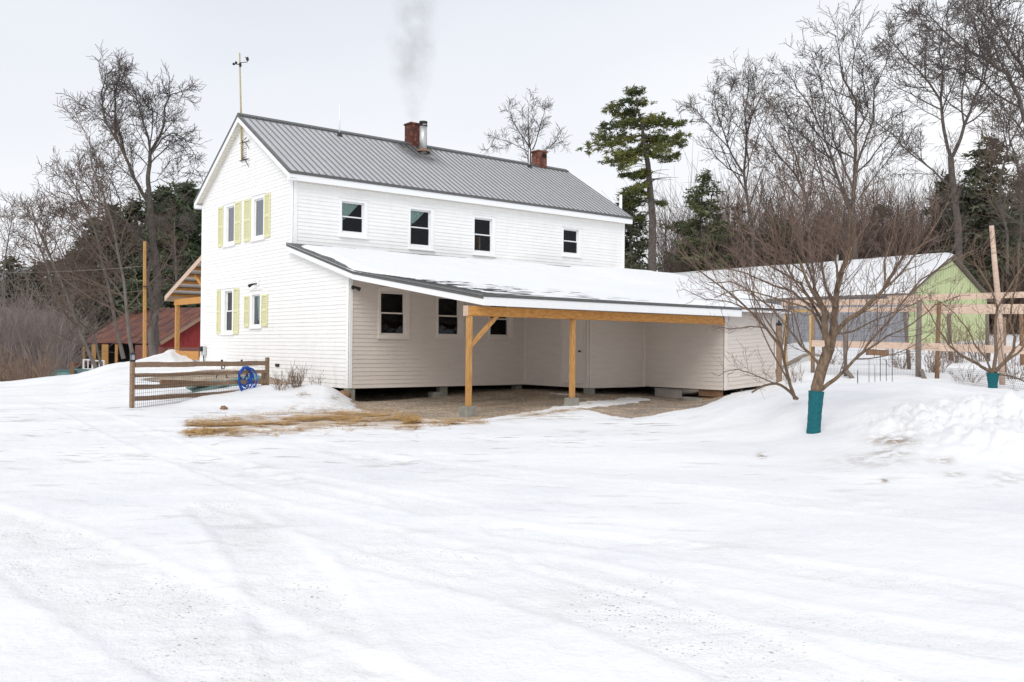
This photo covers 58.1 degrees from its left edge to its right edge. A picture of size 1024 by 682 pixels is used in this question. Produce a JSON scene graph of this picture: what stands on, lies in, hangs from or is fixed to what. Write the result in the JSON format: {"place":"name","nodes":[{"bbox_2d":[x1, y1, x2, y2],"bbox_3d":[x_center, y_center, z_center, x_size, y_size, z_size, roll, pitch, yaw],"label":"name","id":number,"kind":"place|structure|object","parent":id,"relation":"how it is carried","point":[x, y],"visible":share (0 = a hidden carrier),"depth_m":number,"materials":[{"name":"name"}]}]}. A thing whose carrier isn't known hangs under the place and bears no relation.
{"place":"outdoors","nodes":[
{"label":"outdoors","id":0,"kind":"place"},
{"bbox_2d":[1,304,52,338],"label":"hillside","id":1,"kind":"structure","parent":0,"point":[25,316],"depth_m":108.23,"materials":[{"name":"brown plant"}]},
{"bbox_2d":[0,254,33,306],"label":"evergreen tree","id":2,"kind":"object","parent":1,"relation":"on","point":[12,260],"visible":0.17,"depth_m":119.33,"materials":[{"name":"green plant"}]},
{"bbox_2d":[13,262,53,308],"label":"evergreen tree","id":3,"kind":"object","parent":1,"relation":"on","point":[34,284],"visible":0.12,"depth_m":117.18,"materials":[{"name":"green plant"}]},
{"bbox_2d":[31,257,64,311],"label":"evergreen tree","id":4,"kind":"object","parent":1,"relation":"on","point":[46,293],"visible":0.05,"depth_m":114.84,"materials":[{"name":"green plant"}]},
{"bbox_2d":[46,246,79,368],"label":"evergreen tree","id":5,"kind":"object","parent":1,"relation":"on","point":[59,293],"visible":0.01,"depth_m":87.37,"materials":[{"name":"green plant"}]},
{"bbox_2d":[50,216,103,367],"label":"evergreen tree","id":6,"kind":"object","parent":1,"relation":"on","point":[88,231],"visible":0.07,"depth_m":84.94,"materials":[{"name":"green plant"}]},
{"bbox_2d":[58,201,127,367],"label":"evergreen tree","id":7,"kind":"object","parent":1,"relation":"on","point":[101,311],"visible":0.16,"depth_m":82.35,"materials":[{"name":"green plant"}]},
{"bbox_2d":[0,333,1023,681],"bbox_3d":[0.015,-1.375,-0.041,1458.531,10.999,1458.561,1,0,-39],"label":"snow ground","id":8,"kind":"structure","parent":0,"point":[872,531],"depth_m":6.82,"materials":[{"name":"snow"}]},
{"bbox_2d":[0,203,36,306],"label":"bare tree","id":9,"kind":"object","parent":8,"relation":"on","point":[5,256],"visible":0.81,"depth_m":60.26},
{"bbox_2d":[0,339,64,381],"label":"brush","id":10,"kind":"object","parent":8,"relation":"on","point":[11,374],"visible":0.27,"depth_m":41.99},
{"bbox_2d":[0,193,75,306],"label":"bare tree","id":11,"kind":"object","parent":8,"relation":"on","point":[31,244],"visible":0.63,"depth_m":57.33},
{"bbox_2d":[0,250,117,379],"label":"brush","id":12,"kind":"object","parent":8,"relation":"on","point":[23,334],"visible":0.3,"depth_m":52.87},
{"bbox_2d":[0,190,119,368],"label":"bare tree","id":13,"kind":"object","parent":8,"relation":"on","point":[76,322],"visible":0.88,"depth_m":42.68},
{"bbox_2d":[50,368,91,375],"bbox_3d":[-22.492,2.237,46.986,4.606,1.647,1.820,1,0,0],"label":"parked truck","id":14,"kind":"object","parent":8,"relation":"on","point":[67,372],"visible":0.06,"depth_m":46.14,"materials":[{"name":"teal paint"}]},
{"bbox_2d":[70,362,73,374],"bbox_3d":[-21.919,1.404,46.000,0.168,0.733,0.160,1,0,-33],"label":"gate post","id":15,"kind":"object","parent":8,"relation":"on","point":[71,368],"visible":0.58,"depth_m":45.94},
{"bbox_2d":[19,185,133,366],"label":"bare tree","id":16,"kind":"object","parent":8,"relation":"on","point":[90,325],"visible":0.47,"depth_m":45.84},
{"bbox_2d":[74,359,96,368],"bbox_3d":[-24.977,2.002,53.761,0.842,1.876,1.671,1,0,0],"label":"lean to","id":17,"kind":"object","parent":8,"relation":"on","point":[78,363],"visible":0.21,"depth_m":53.27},
{"bbox_2d":[36,200,137,299],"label":"bare tree","id":18,"kind":"object","parent":8,"relation":"on","point":[89,254],"visible":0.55,"depth_m":44.31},
{"bbox_2d":[83,359,92,368],"bbox_3d":[-22.990,1.267,50.032,0.560,0.573,0.060,1,0,0],"label":"window sash","id":19,"kind":"object","parent":8,"relation":"on","point":[87,364],"depth_m":50.00,"materials":[{"name":"plastic"}]},
{"bbox_2d":[32,145,175,358],"bbox_3d":[-19.684,-4.274,44.418,6.593,10.278,4.037,1,0,-16],"label":"bare tree","id":20,"kind":"object","parent":8,"relation":"on","point":[119,341],"visible":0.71,"depth_m":43.97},
{"bbox_2d":[46,138,166,345],"bbox_3d":[-22.225,-5.520,49.926,6.657,11.577,4.152,1,0,-9],"label":"bare tree","id":21,"kind":"object","parent":8,"relation":"on","point":[94,153],"visible":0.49,"depth_m":49.99,"materials":[{"name":"brown plant"}]},
{"bbox_2d":[43,96,188,353],"bbox_3d":[-18.092,-5.211,42.704,6.310,11.695,4.736,1,0,-31],"label":"bare tree","id":22,"kind":"object","parent":8,"relation":"on","point":[122,279],"visible":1,"depth_m":41.99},
{"bbox_2d":[71,191,161,363],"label":"evergreen tree","id":23,"kind":"object","parent":8,"relation":"on","point":[136,208],"visible":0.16,"depth_m":79.08,"materials":[{"name":"green plant"}]},
{"bbox_2d":[55,41,209,353],"bbox_3d":[-18.714,-7.085,45.884,7.830,15.439,5.104,1,0,-6],"label":"bare tree","id":24,"kind":"object","parent":8,"relation":"on","point":[148,198],"visible":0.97,"depth_m":45.88,"materials":[{"name":"brown plant"}]},
{"bbox_2d":[83,307,200,367],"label":"barn","id":25,"kind":"structure","parent":8,"relation":"on","point":[190,322],"depth_m":69.36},
{"bbox_2d":[91,344,96,367],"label":"door panel","id":26,"kind":"structure","parent":25,"relation":"in","point":[93,349],"depth_m":70.93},
{"bbox_2d":[101,344,108,364],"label":"door panel","id":27,"kind":"structure","parent":25,"relation":"in","point":[105,355],"depth_m":69.98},
{"bbox_2d":[115,344,117,362],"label":"door panel","id":28,"kind":"structure","parent":25,"relation":"in","point":[116,345],"depth_m":69.15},
{"bbox_2d":[142,241,147,357],"bbox_3d":[-14.705,-1.397,36.933,0.214,5.200,0.250,1,0,-39],"label":"timber pole","id":29,"kind":"object","parent":8,"relation":"on","point":[144,286],"visible":0.82,"depth_m":36.95,"materials":[{"name":"brown wood"}]},
{"bbox_2d":[10,266,140,272],"bbox_3d":[-24.679,-3.667,44.500,24.926,1.248,0.022,0,0,37],"label":"overhead cable","id":30,"kind":"object","parent":29,"relation":"attached to","point":[78,270],"visible":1,"depth_m":39.95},
{"bbox_2d":[131,302,164,356],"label":"bare tree","id":31,"kind":"object","parent":8,"relation":"on","point":[151,348],"visible":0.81,"depth_m":42.69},
{"bbox_2d":[108,180,200,315],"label":"evergreen tree","id":32,"kind":"object","parent":8,"relation":"on","point":[196,255],"visible":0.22,"depth_m":76.97,"materials":[{"name":"green plant"}]},
{"bbox_2d":[136,198,190,283],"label":"evergreen tree","id":33,"kind":"object","parent":8,"relation":"on","point":[176,268],"visible":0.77,"depth_m":55.32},
{"bbox_2d":[149,179,201,307],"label":"evergreen tree","id":34,"kind":"object","parent":8,"relation":"on","point":[196,235],"visible":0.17,"depth_m":79.25,"materials":[{"name":"green plant"}]},
{"bbox_2d":[160,380,209,383],"bbox_3d":[-8.111,1.066,23.400,0.060,0.224,1.895,0,0,32],"label":"garden board","id":35,"kind":"object","parent":8,"relation":"on","point":[168,381],"visible":0.24,"depth_m":22.91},
{"bbox_2d":[129,357,269,407],"bbox_3d":[-7.179,1.093,21.698,0.315,1.400,4.086,0,0,29],"label":"rail fence","id":36,"kind":"object","parent":8,"relation":"on","point":[134,398],"visible":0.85,"depth_m":21.06,"materials":[{"name":"wood"}]},
{"bbox_2d":[129,352,135,361],"bbox_3d":[-8.227,0.344,20.001,0.110,0.200,0.110,1,0,-39],"label":"lantern","id":37,"kind":"object","parent":36,"relation":"on","point":[132,356],"visible":1,"depth_m":19.97,"materials":[{"name":"black metal"}]},
{"bbox_2d":[238,366,257,390],"bbox_3d":[-6.526,0.951,22.606,0.209,0.677,0.615,0,0,32],"label":"garden hose","id":38,"kind":"object","parent":36,"relation":"hanging from","point":[248,368],"visible":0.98,"depth_m":22.65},
{"bbox_2d":[186,380,226,391],"bbox_3d":[-7.579,1.124,22.943,0.350,0.280,1.049,0,0,30],"label":"painted board","id":39,"kind":"object","parent":8,"relation":"on","point":[202,388],"visible":0.5,"depth_m":22.73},
{"bbox_2d":[219,373,260,387],"bbox_3d":[-7.084,1.051,23.743,0.341,0.417,1.341,0,-1,45],"label":"painted board","id":40,"kind":"object","parent":8,"relation":"on","point":[243,378],"visible":0.21,"depth_m":23.89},
{"bbox_2d":[270,371,291,389],"bbox_3d":[-5.620,0.955,22.599,0.616,0.564,0.662,0,0,12],"label":"dry shrub","id":41,"kind":"object","parent":8,"relation":"on","point":[280,384],"visible":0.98,"depth_m":22.54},
{"bbox_2d":[281,361,308,387],"bbox_3d":[-5.405,0.818,22.999,0.481,0.736,0.726,0,0,28],"label":"dry shrub","id":42,"kind":"object","parent":8,"relation":"on","point":[293,382],"visible":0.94,"depth_m":23.00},
{"bbox_2d":[339,390,350,397],"bbox_3d":[-4.289,1.381,23.598,0.379,0.241,0.327,1,0,-39],"label":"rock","id":43,"kind":"object","parent":8,"relation":"on","point":[346,393],"visible":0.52,"depth_m":23.51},
{"bbox_2d":[165,104,790,416],"bbox_3d":[-0.906,-3.002,31.974,16.064,9.900,20.389,1,0,-39],"label":"farmhouse","id":44,"kind":"object","parent":8,"relation":"on","point":[254,284],"visible":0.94,"depth_m":27.43,"materials":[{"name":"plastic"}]},
{"bbox_2d":[219,287,234,334],"bbox_3d":[-9.009,-0.944,30.494,0.835,1.920,1.370,1,0,-39],"label":"window","id":45,"kind":"structure","parent":44,"relation":"in","point":[226,293],"depth_m":30.55,"materials":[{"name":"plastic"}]},
{"bbox_2d":[222,201,235,247],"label":"window","id":46,"kind":"structure","parent":44,"relation":"in","point":[229,208],"depth_m":30.53,"materials":[{"name":"plastic"}]},
{"bbox_2d":[232,53,248,166],"bbox_3d":[-8.661,-7.361,29.469,0.251,3.752,1.222,1,0,-39],"label":"weather mast","id":47,"kind":"object","parent":44,"relation":"attached to","point":[240,66],"visible":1,"depth_m":29.45,"materials":[{"name":"black metal"}]},
{"bbox_2d":[248,289,261,328],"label":"window","id":48,"kind":"structure","parent":44,"relation":"in","point":[255,294],"depth_m":28.78,"materials":[{"name":"plastic"}]},
{"bbox_2d":[250,192,264,241],"bbox_3d":[-7.527,-3.782,28.705,0.835,1.760,1.450,1,0,-39],"label":"window","id":49,"kind":"structure","parent":44,"relation":"in","point":[257,200],"depth_m":28.77,"materials":[{"name":"plastic"}]},
{"bbox_2d":[339,196,368,239],"bbox_3d":[-5.029,-3.701,28.126,1.500,1.520,0.835,1,0,-39],"label":"window","id":50,"kind":"structure","parent":44,"relation":"in","point":[353,211],"depth_m":28.07,"materials":[{"name":"plastic"}]},
{"bbox_2d":[377,287,410,338],"bbox_3d":[-3.428,-0.715,25.110,1.520,1.740,0.835,1,0,-39],"label":"window","id":51,"kind":"structure","parent":44,"relation":"in","point":[393,303],"depth_m":25.13,"materials":[{"name":"white glass"}]},
{"bbox_2d":[408,204,435,251],"bbox_3d":[-3.142,-3.574,29.646,1.510,1.740,0.835,1,0,-39],"label":"window","id":52,"kind":"structure","parent":44,"relation":"in","point":[421,218],"depth_m":29.62,"materials":[{"name":"plastic"}]},
{"bbox_2d":[436,296,464,338],"bbox_3d":[-2.003,-0.669,26.258,1.480,1.670,0.835,1,0,-39],"label":"window","id":53,"kind":"structure","parent":44,"relation":"in","point":[449,313],"depth_m":26.71,"materials":[{"name":"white glass"}]},
{"bbox_2d":[472,213,496,256],"bbox_3d":[-1.195,-3.525,31.214,1.490,1.720,0.835,1,0,-39],"label":"window","id":54,"kind":"structure","parent":44,"relation":"in","point":[484,226],"depth_m":31.21,"materials":[{"name":"plastic"}]},
{"bbox_2d":[488,306,513,339],"bbox_3d":[-0.594,-0.613,27.393,1.440,1.580,0.835,1,0,-39],"label":"window","id":55,"kind":"structure","parent":44,"relation":"in","point":[502,328],"depth_m":27.37,"materials":[{"name":"white glass"}]},
{"bbox_2d":[286,243,783,309],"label":"roof snow","id":56,"kind":"structure","parent":44,"relation":"on","point":[619,284],"depth_m":26.20,"materials":[{"name":"snow"}]},
{"bbox_2d":[562,225,581,257],"bbox_3d":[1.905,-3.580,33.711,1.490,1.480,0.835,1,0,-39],"label":"window","id":57,"kind":"structure","parent":44,"relation":"in","point":[571,236],"depth_m":33.70,"materials":[{"name":"plastic"}]},
{"bbox_2d":[560,309,585,387],"bbox_3d":[1.682,0.175,26.009,0.117,2.260,1.040,1,0,-39],"label":"door","id":58,"kind":"structure","parent":44,"relation":"in","point":[580,350],"depth_m":25.92,"materials":[{"name":"white metal"}]},
{"bbox_2d":[776,320,781,382],"bbox_3d":[7.111,0.508,24.597,0.154,2.115,0.160,0,0,32],"label":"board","id":59,"kind":"object","parent":44,"relation":"attached to","point":[779,359],"visible":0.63,"depth_m":24.54,"materials":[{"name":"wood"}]},
{"bbox_2d":[142,353,819,420],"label":"gravel","id":60,"kind":"structure","parent":8,"relation":"on","point":[494,401],"depth_m":24.58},
{"bbox_2d":[178,397,590,444],"bbox_3d":[-2.281,1.321,17.799,7.983,0.477,10.340,1,0,4],"label":"straw","id":61,"kind":"object","parent":60,"relation":"on","point":[409,419],"visible":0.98,"depth_m":16.81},
{"bbox_2d":[684,397,702,400],"bbox_3d":[4.995,1.650,25.076,0.300,0.200,0.595,1,0,-39],"label":"stone block","id":62,"kind":"object","parent":60,"relation":"on","point":[690,399],"depth_m":25.00,"materials":[{"name":"stone"}]},
{"bbox_2d":[478,88,570,162],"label":"bare tree","id":63,"kind":"object","parent":8,"relation":"on","point":[528,128],"visible":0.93,"depth_m":59.96,"materials":[{"name":"grey plant"}]},
{"bbox_2d":[575,83,694,271],"bbox_3d":[7.122,-8.571,54.221,7.504,13.139,5.731,1,0,-8],"label":"pine tree","id":64,"kind":"object","parent":8,"relation":"on","point":[653,147],"visible":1,"depth_m":53.80,"materials":[{"name":"green plant"}]},
{"bbox_2d":[615,188,663,271],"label":"evergreen tree","id":65,"kind":"object","parent":8,"relation":"on","point":[633,257],"visible":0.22,"depth_m":55.84,"materials":[{"name":"green plant"}]},
{"bbox_2d":[656,198,680,270],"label":"woodland tree","id":66,"kind":"object","parent":8,"relation":"on","point":[665,230],"visible":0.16,"depth_m":79.31,"materials":[{"name":"brown plant"}]},
{"bbox_2d":[664,215,688,272],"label":"woodland tree","id":67,"kind":"object","parent":8,"relation":"on","point":[674,251],"visible":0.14,"depth_m":70.07,"materials":[{"name":"brown plant"}]},
{"bbox_2d":[656,168,738,271],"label":"evergreen tree","id":68,"kind":"object","parent":8,"relation":"on","point":[698,204],"visible":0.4,"depth_m":59.65,"materials":[{"name":"green plant"}]},
{"bbox_2d":[673,50,781,266],"bbox_3d":[13.007,-10.353,55.885,6.763,14.446,4.773,0,0,15],"label":"bare tree","id":69,"kind":"object","parent":8,"relation":"on","point":[717,110],"visible":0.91,"depth_m":55.85,"materials":[{"name":"brown plant"}]},
{"bbox_2d":[708,192,750,267],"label":"woodland tree","id":70,"kind":"object","parent":8,"relation":"on","point":[723,250],"visible":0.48,"depth_m":59.72,"materials":[{"name":"brown plant"}]},
{"bbox_2d":[661,212,802,399],"bbox_3d":[3.702,-0.573,15.557,2.460,3.136,1.682,0,0,12],"label":"fruit tree","id":71,"kind":"object","parent":8,"relation":"on","point":[785,373],"visible":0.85,"depth_m":15.46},
{"bbox_2d":[724,172,751,219],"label":"woodland tree","id":72,"kind":"object","parent":8,"relation":"on","point":[734,188],"visible":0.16,"depth_m":83.21,"materials":[{"name":"brown plant"}]},
{"bbox_2d":[729,203,749,258],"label":"evergreen tree","id":73,"kind":"object","parent":8,"relation":"on","point":[737,220],"depth_m":77.85,"materials":[{"name":"green plant"}]},
{"bbox_2d":[745,205,768,266],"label":"woodland tree","id":74,"kind":"object","parent":8,"relation":"on","point":[762,236],"visible":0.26,"depth_m":61.84,"materials":[{"name":"brown plant"}]},
{"bbox_2d":[762,178,792,258],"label":"woodland tree","id":75,"kind":"object","parent":8,"relation":"on","point":[771,199],"visible":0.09,"depth_m":78.64,"materials":[{"name":"brown plant"}]},
{"bbox_2d":[748,213,807,266],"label":"evergreen tree","id":76,"kind":"object","parent":8,"relation":"on","point":[786,246],"visible":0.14,"depth_m":61.71,"materials":[{"name":"green plant"}]},
{"bbox_2d":[766,169,800,244],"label":"woodland tree","id":77,"kind":"object","parent":8,"relation":"on","point":[777,192],"visible":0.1,"depth_m":82.56,"materials":[{"name":"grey plant"}]},
{"bbox_2d":[732,79,843,261],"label":"bare tree","id":78,"kind":"object","parent":8,"relation":"on","point":[773,150],"visible":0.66,"depth_m":52.86,"materials":[{"name":"brown plant"}]},
{"bbox_2d":[781,365,803,383],"bbox_3d":[7.172,0.818,23.567,0.530,0.562,0.883,0,0,28],"label":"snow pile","id":79,"kind":"object","parent":8,"relation":"on","point":[793,372],"visible":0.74,"depth_m":23.55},
{"bbox_2d":[790,171,819,257],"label":"woodland tree","id":80,"kind":"object","parent":8,"relation":"on","point":[805,209],"visible":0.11,"depth_m":69.16,"materials":[{"name":"grey plant"}]},
{"bbox_2d":[601,126,1023,334],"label":"thicket","id":81,"kind":"object","parent":8,"relation":"on","point":[662,249],"visible":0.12,"depth_m":62.16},
{"bbox_2d":[675,253,993,343],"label":"outbuilding","id":82,"kind":"structure","parent":8,"relation":"on","point":[973,284],"depth_m":45.44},
{"bbox_2d":[818,180,859,260],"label":"woodland tree","id":83,"kind":"object","parent":8,"relation":"on","point":[835,222],"visible":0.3,"depth_m":57.31,"materials":[{"name":"grey plant"}]},
{"bbox_2d":[669,122,1018,433],"bbox_3d":[4.952,-1.019,14.068,4.885,5.071,3.481,1,0,-3],"label":"fruit tree","id":84,"kind":"object","parent":8,"relation":"on","point":[815,398],"visible":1,"depth_m":13.94,"materials":[{"name":"brown plant"}]},
{"bbox_2d":[756,0,932,259],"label":"bare tree","id":85,"kind":"object","parent":8,"relation":"on","point":[874,84],"visible":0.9,"depth_m":49.93,"materials":[{"name":"brown plant"}]},
{"bbox_2d":[842,366,854,378],"bbox_3d":[8.562,0.811,23.500,0.120,0.342,0.438,1,0,-17],"label":"diagonal strut","id":86,"kind":"object","parent":8,"relation":"on","point":[849,374],"visible":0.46,"depth_m":23.43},
{"bbox_2d":[845,169,879,217],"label":"woodland tree","id":87,"kind":"object","parent":8,"relation":"on","point":[863,189],"visible":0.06,"depth_m":84.68,"materials":[{"name":"grey plant"}]},
{"bbox_2d":[860,194,888,257],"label":"woodland tree","id":88,"kind":"object","parent":8,"relation":"on","point":[873,221],"visible":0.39,"depth_m":60.12,"materials":[{"name":"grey plant"}]},
{"bbox_2d":[866,349,888,355],"bbox_3d":[11.876,0.377,30.000,0.677,0.237,0.220,1,0,0],"label":"log","id":89,"kind":"object","parent":8,"relation":"on","point":[882,352],"visible":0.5,"depth_m":29.89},
{"bbox_2d":[862,167,897,231],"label":"woodland tree","id":90,"kind":"object","parent":8,"relation":"on","point":[872,192],"visible":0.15,"depth_m":79.26,"materials":[{"name":"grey plant"}]},
{"bbox_2d":[879,201,907,255],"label":"woodland tree","id":91,"kind":"object","parent":8,"relation":"on","point":[894,232],"visible":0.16,"depth_m":63.83,"materials":[{"name":"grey plant"}]},
{"bbox_2d":[877,349,914,368],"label":"berry canes","id":92,"kind":"object","parent":8,"relation":"on","point":[895,363],"visible":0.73,"depth_m":25.46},
{"bbox_2d":[782,292,1023,390],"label":"garden fence","id":93,"kind":"object","parent":8,"relation":"on","point":[966,309],"visible":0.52,"depth_m":23.63,"materials":[{"name":"wood"}]},
{"bbox_2d":[783,307,811,367],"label":"garden gate","id":94,"kind":"structure","parent":93,"relation":"attached to","point":[804,320],"depth_m":26.50,"materials":[{"name":"wood"}]},
{"bbox_2d":[903,205,937,253],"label":"woodland tree","id":95,"kind":"object","parent":8,"relation":"on","point":[919,243],"visible":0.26,"depth_m":59.88,"materials":[{"name":"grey plant"}]},
{"bbox_2d":[919,369,926,378],"bbox_3d":[10.158,0.895,22.750,0.100,0.409,0.330,1,0,-4],"label":"diagonal strut","id":96,"kind":"object","parent":8,"relation":"on","point":[922,373],"visible":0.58,"depth_m":22.79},
{"bbox_2d":[920,163,941,231],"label":"woodland tree","id":97,"kind":"object","parent":8,"relation":"on","point":[930,185],"visible":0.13,"depth_m":75.28,"materials":[{"name":"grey plant"}]},
{"bbox_2d":[841,0,1022,263],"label":"bare tree","id":98,"kind":"object","parent":8,"relation":"on","point":[955,207],"visible":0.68,"depth_m":46.96,"materials":[{"name":"grey plant"}]},
{"bbox_2d":[908,336,956,372],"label":"berry canes","id":99,"kind":"object","parent":8,"relation":"on","point":[933,363],"visible":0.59,"depth_m":24.36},
{"bbox_2d":[911,168,992,291],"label":"evergreen tree","id":100,"kind":"object","parent":8,"relation":"on","point":[937,190],"visible":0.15,"depth_m":61.98,"materials":[{"name":"green plant"}]},
{"bbox_2d":[882,0,1023,240],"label":"bare tree","id":101,"kind":"object","parent":8,"relation":"on","point":[1006,41],"visible":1,"depth_m":35.81,"materials":[{"name":"brown plant"}]},
{"bbox_2d":[933,323,982,363],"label":"berry canes","id":102,"kind":"object","parent":8,"relation":"on","point":[958,358],"visible":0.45,"depth_m":26.93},
{"bbox_2d":[948,364,988,382],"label":"berry canes","id":103,"kind":"object","parent":8,"relation":"on","point":[968,375],"visible":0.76,"depth_m":22.08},
{"bbox_2d":[916,238,1023,388],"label":"fruit tree","id":104,"kind":"object","parent":8,"relation":"on","point":[992,379],"visible":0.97,"depth_m":19.53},
{"bbox_2d":[917,132,1023,290],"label":"evergreen tree","id":105,"kind":"object","parent":8,"relation":"on","point":[971,203],"visible":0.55,"depth_m":55.38,"materials":[{"name":"green plant"}]},
{"bbox_2d":[952,320,996,361],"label":"berry canes","id":106,"kind":"object","parent":8,"relation":"on","point":[978,359],"visible":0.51,"depth_m":27.47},
{"bbox_2d":[931,74,1023,273],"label":"bare tree","id":107,"kind":"object","parent":8,"relation":"on","point":[1018,165],"visible":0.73,"depth_m":44.13,"materials":[{"name":"grey plant"}]},
{"bbox_2d":[989,223,1004,384],"bbox_3d":[11.049,-0.748,20.994,0.401,3.854,0.128,1,0,-6],"label":"leaning pole","id":108,"kind":"object","parent":8,"relation":"on","point":[996,286],"visible":0.8,"depth_m":20.95,"materials":[{"name":"beige wood"}]},
{"bbox_2d":[985,228,1023,302],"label":"woodland tree","id":109,"kind":"object","parent":8,"relation":"on","point":[1002,282],"visible":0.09,"depth_m":59.91,"materials":[{"name":"grey plant"}]},
{"bbox_2d":[997,353,1023,378],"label":"berry canes","id":110,"kind":"object","parent":8,"relation":"on","point":[1013,367],"visible":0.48,"depth_m":23.00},
{"bbox_2d":[1000,169,1023,315],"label":"evergreen tree","id":111,"kind":"object","parent":8,"relation":"on","point":[1016,190],"visible":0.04,"depth_m":71.94,"materials":[{"name":"green plant"}]},
{"bbox_2d":[0,0,1023,276],"label":"sky","id":112,"kind":"structure","parent":0,"point":[450,65],"materials":[{"name":"white"}]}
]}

